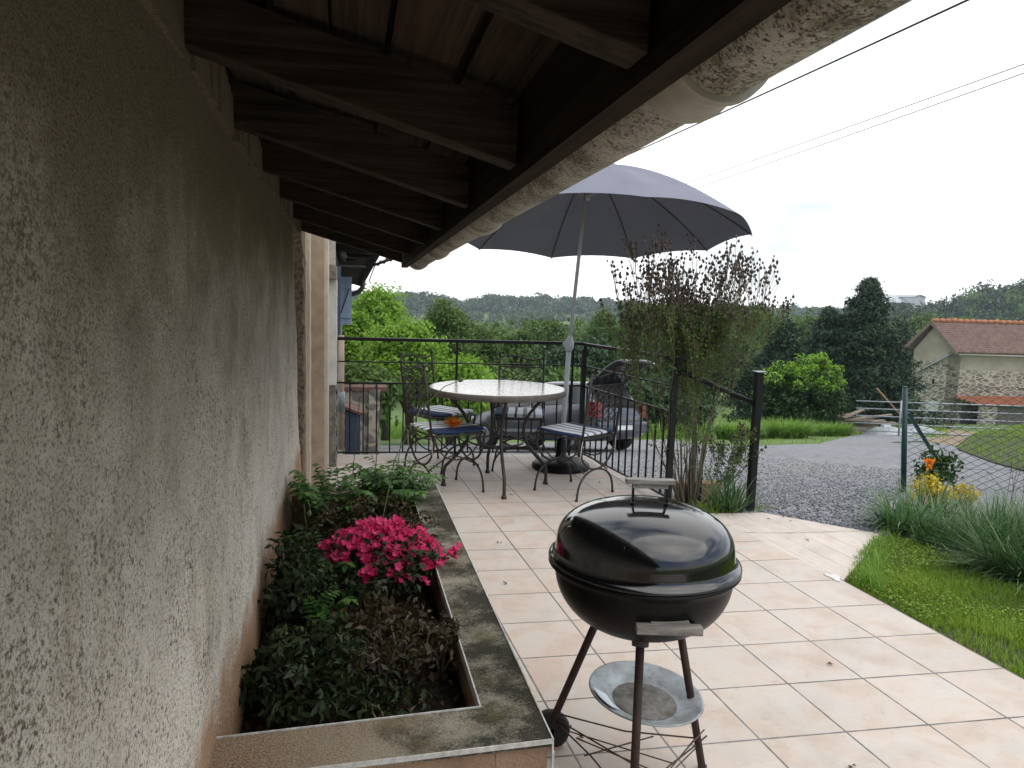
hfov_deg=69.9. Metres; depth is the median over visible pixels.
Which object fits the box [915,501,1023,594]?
blue grass clump
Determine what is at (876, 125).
power cable
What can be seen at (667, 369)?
leafy tree
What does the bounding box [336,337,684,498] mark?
terrace railing
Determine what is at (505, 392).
garden table
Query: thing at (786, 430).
grass mound
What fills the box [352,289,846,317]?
woodland
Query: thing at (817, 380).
laurel bush
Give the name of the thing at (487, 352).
leafy tree
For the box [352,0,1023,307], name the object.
sky
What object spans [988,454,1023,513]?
dry flower stalks
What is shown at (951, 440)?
stone track
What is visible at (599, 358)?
leafy tree
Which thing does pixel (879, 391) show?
leaning pole
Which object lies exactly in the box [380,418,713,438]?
slope undergrowth
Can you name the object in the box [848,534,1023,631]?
lawn clover
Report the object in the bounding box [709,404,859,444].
verge grass
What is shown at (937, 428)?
slope grass
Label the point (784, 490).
gravel stones
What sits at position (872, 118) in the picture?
power cable
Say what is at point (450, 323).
leafy tree
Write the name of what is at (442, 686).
leaf litter
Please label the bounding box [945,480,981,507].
yellow shrub
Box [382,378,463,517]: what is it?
poppy bud
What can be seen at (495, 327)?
valley edge trees
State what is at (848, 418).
timber pile
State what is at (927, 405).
white door
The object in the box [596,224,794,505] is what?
seed capsule shrub
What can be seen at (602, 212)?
parasol
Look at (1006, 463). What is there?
embankment
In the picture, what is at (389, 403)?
poppy bud
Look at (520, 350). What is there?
leafy tree
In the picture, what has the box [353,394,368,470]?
poppy bud
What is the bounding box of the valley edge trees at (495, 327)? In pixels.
[408,313,955,397]
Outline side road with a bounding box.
[901,442,1023,522]
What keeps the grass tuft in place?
on the gravel drive
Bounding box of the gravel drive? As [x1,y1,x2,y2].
[379,434,1023,539]
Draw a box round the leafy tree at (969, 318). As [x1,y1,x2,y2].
[956,315,974,319]
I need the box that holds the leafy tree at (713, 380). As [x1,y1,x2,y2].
[700,336,755,423]
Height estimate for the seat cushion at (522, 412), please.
0.193 m
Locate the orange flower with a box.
[442,416,464,427]
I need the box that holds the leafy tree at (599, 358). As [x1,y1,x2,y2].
[525,332,623,380]
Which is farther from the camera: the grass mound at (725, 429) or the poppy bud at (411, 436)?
the grass mound at (725, 429)
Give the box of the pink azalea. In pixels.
[317,514,461,607]
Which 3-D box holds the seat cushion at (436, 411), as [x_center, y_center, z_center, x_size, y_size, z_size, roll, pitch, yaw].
[-0.641,0.320,6.523,0.467,0.193,0.456,6,8,35]
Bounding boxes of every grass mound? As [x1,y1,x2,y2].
[710,418,769,439]
[760,414,821,438]
[803,420,859,436]
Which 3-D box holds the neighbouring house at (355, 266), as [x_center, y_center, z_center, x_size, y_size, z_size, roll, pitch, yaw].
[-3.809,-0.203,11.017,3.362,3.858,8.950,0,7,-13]
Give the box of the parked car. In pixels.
[470,359,654,450]
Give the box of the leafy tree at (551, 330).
[519,315,567,363]
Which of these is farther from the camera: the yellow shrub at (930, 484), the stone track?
the stone track
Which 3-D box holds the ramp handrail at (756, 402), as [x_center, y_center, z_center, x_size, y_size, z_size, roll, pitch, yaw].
[1.539,0.481,5.501,0.663,1.174,0.091,1,7,-4]
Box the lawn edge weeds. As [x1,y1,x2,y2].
[852,527,904,593]
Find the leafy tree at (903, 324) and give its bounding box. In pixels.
[884,313,919,333]
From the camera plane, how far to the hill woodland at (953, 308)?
280.35 m
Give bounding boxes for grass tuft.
[692,496,729,515]
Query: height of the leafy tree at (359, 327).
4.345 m
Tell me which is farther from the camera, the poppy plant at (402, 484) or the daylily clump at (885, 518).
the daylily clump at (885, 518)
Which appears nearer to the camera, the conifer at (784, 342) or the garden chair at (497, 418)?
the garden chair at (497, 418)
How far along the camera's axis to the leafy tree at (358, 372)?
16.66 m
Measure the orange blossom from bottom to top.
0.444 m
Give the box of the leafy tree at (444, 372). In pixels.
[411,352,496,444]
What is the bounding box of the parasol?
[468,163,752,473]
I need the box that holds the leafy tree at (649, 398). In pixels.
[625,370,715,432]
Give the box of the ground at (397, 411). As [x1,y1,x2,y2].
[380,308,1021,451]
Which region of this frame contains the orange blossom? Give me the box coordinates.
[916,458,935,497]
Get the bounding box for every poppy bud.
[304,500,311,532]
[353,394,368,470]
[375,391,390,468]
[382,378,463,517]
[398,425,412,462]
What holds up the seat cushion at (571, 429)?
on the garden chair at (560, 458)
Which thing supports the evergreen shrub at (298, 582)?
in the stucco planter
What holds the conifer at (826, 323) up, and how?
on the ground at (397, 411)
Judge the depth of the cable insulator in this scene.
7.38 m
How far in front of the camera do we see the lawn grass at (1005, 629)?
3.90 m
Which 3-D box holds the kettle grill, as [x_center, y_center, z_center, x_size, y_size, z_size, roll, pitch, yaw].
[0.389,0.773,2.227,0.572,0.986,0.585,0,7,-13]
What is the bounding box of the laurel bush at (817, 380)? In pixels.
[744,352,851,425]
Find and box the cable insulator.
[368,258,391,281]
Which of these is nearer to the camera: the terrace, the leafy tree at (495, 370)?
the terrace
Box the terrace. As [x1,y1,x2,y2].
[325,454,1023,767]
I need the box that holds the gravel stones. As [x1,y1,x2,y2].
[458,446,1023,533]
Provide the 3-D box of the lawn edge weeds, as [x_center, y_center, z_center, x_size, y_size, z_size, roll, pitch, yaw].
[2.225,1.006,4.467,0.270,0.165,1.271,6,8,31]
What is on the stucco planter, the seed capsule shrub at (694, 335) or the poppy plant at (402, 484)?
the poppy plant at (402, 484)
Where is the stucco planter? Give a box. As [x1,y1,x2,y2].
[208,484,553,767]
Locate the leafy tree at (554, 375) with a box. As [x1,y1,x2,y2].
[515,361,588,382]
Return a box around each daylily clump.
[838,473,964,538]
[873,472,996,528]
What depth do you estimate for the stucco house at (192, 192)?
1.24 m
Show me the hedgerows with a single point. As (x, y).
(515, 311)
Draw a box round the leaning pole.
[876,388,901,415]
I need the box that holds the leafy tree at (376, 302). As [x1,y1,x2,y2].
[352,280,420,440]
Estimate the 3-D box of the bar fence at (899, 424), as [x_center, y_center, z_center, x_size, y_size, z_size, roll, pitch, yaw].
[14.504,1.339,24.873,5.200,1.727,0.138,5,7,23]
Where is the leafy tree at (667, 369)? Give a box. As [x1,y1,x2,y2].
[611,331,690,421]
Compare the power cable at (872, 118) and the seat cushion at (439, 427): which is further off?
the power cable at (872, 118)
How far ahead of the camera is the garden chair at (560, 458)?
5.63 m
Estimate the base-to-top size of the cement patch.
0.004 m
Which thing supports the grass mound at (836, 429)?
on the ground at (397, 411)
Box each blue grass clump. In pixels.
[888,495,1023,560]
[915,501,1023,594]
[934,487,1023,556]
[962,483,1023,537]
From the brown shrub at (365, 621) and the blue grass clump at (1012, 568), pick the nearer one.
the brown shrub at (365, 621)
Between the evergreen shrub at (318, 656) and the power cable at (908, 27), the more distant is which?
the power cable at (908, 27)
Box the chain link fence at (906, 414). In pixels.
[901,384,1023,491]
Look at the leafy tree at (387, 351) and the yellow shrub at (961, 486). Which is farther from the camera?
the leafy tree at (387, 351)
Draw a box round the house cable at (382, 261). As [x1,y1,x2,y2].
[374,258,390,265]
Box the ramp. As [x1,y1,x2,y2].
[710,513,881,581]
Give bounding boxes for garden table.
[429,380,565,499]
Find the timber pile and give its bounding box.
[837,409,896,431]
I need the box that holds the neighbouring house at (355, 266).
[336,242,378,454]
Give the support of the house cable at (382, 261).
attached to the stucco house at (192, 192)
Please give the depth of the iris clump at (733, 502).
5.49 m
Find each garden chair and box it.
[399,350,475,473]
[399,359,485,492]
[491,352,545,472]
[533,366,627,501]
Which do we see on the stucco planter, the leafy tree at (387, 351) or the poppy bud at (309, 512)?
the poppy bud at (309, 512)
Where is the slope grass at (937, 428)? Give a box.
[851,421,947,439]
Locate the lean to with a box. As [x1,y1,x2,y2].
[953,396,1023,424]
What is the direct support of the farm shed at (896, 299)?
on the ground at (397, 411)
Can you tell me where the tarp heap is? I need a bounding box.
[862,424,942,434]
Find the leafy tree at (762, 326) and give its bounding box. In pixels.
[745,311,776,343]
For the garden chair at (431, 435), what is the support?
on the terrace
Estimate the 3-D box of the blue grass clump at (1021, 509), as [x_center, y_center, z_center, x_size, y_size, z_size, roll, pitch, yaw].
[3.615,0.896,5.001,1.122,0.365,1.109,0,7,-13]
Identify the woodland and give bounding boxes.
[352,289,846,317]
[498,278,1023,393]
[838,279,1023,332]
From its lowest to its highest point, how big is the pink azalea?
0.383 m
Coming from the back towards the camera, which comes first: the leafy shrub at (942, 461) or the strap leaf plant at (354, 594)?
the leafy shrub at (942, 461)
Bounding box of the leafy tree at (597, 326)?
[575,306,630,359]
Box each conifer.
[711,314,829,422]
[738,305,910,425]
[813,276,953,428]
[877,326,913,411]
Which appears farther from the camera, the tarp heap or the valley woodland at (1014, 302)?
the valley woodland at (1014, 302)
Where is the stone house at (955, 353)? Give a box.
[903,318,1023,423]
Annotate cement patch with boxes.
[823,573,840,581]
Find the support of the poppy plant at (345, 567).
in the stucco planter
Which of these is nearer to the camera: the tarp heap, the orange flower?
the orange flower
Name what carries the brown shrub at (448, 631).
in the stucco planter
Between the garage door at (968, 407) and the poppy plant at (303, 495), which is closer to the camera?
the poppy plant at (303, 495)
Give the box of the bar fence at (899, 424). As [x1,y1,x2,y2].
[856,400,1023,435]
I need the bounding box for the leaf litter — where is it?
[242,572,465,730]
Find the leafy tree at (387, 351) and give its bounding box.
[354,310,451,444]
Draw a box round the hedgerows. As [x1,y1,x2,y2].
[405,302,817,329]
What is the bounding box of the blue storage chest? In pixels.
[345,401,362,454]
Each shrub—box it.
[239,612,370,730]
[257,523,334,640]
[300,491,439,540]
[322,578,448,715]
[330,670,439,721]
[421,609,461,680]
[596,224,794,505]
[907,472,955,509]
[911,442,964,496]
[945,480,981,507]
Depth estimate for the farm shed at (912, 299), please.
299.39 m
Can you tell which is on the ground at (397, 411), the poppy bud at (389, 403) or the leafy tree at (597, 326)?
the leafy tree at (597, 326)
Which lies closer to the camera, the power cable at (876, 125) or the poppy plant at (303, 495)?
the poppy plant at (303, 495)
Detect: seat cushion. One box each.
[404,405,474,426]
[408,421,484,456]
[494,407,544,426]
[537,422,615,459]
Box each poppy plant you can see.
[264,589,358,631]
[284,463,370,525]
[285,532,358,594]
[322,456,447,518]
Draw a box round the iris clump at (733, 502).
[695,464,773,512]
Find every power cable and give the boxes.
[632,0,969,153]
[686,64,1023,183]
[697,73,1023,187]
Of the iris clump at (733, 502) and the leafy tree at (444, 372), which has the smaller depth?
the iris clump at (733, 502)
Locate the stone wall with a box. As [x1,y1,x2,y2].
[338,384,386,454]
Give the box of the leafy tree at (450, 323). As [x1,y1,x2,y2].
[420,298,480,420]
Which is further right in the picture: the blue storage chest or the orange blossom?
the orange blossom
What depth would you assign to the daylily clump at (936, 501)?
5.46 m
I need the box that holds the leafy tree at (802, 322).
[789,307,817,352]
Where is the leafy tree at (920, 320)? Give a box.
[909,311,936,334]
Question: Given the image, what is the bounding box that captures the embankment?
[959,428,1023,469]
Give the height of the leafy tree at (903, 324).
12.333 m
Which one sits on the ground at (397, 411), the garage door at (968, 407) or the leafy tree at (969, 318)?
the leafy tree at (969, 318)
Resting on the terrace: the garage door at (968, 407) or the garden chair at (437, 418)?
the garden chair at (437, 418)
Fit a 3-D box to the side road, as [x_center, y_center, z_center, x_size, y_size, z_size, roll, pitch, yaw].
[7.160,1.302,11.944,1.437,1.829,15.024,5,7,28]
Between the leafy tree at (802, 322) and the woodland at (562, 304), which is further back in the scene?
the woodland at (562, 304)
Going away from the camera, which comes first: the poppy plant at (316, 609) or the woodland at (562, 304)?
the poppy plant at (316, 609)
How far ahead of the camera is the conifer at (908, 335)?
54.23 m
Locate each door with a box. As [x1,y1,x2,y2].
[925,400,938,422]
[960,405,977,423]
[996,406,1023,424]
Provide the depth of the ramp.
4.88 m
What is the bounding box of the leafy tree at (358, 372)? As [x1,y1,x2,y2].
[344,355,404,428]
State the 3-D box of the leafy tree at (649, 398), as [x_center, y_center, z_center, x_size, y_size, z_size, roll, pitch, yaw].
[5.487,0.829,27.209,4.276,2.643,3.236,0,7,-13]
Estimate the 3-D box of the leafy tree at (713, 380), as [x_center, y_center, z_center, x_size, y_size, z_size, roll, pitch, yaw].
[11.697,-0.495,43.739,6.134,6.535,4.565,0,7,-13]
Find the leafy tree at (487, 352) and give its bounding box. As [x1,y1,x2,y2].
[466,321,513,371]
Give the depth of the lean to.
46.67 m
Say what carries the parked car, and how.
on the gravel drive
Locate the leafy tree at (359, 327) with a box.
[342,309,379,363]
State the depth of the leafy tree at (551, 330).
63.49 m
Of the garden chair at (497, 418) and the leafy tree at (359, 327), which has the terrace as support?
the garden chair at (497, 418)
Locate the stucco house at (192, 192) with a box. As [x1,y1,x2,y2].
[0,0,911,767]
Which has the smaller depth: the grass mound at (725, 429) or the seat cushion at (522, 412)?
the seat cushion at (522, 412)
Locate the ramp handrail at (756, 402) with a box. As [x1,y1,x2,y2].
[677,370,766,510]
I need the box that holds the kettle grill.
[541,477,742,767]
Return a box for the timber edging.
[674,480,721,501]
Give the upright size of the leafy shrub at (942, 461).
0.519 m
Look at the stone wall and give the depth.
10.51 m
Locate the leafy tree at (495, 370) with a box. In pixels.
[440,362,530,417]
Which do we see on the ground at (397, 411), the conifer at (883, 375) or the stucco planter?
the conifer at (883, 375)
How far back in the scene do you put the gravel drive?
11.41 m
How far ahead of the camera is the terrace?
3.11 m
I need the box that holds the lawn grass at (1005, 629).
[846,536,1023,678]
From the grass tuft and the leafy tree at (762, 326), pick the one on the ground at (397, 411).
the leafy tree at (762, 326)
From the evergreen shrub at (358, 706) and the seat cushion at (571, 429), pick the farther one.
the seat cushion at (571, 429)
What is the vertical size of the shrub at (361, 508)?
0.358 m
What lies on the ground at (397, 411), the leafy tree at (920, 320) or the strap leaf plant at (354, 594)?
the leafy tree at (920, 320)
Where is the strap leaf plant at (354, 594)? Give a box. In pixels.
[321,556,408,623]
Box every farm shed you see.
[882,295,910,306]
[898,295,926,311]
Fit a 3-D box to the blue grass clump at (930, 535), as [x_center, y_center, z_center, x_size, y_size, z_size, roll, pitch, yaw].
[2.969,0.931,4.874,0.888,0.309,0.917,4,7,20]
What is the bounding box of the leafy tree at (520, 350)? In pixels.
[491,328,547,374]
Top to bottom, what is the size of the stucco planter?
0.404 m
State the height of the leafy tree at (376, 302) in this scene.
5.434 m

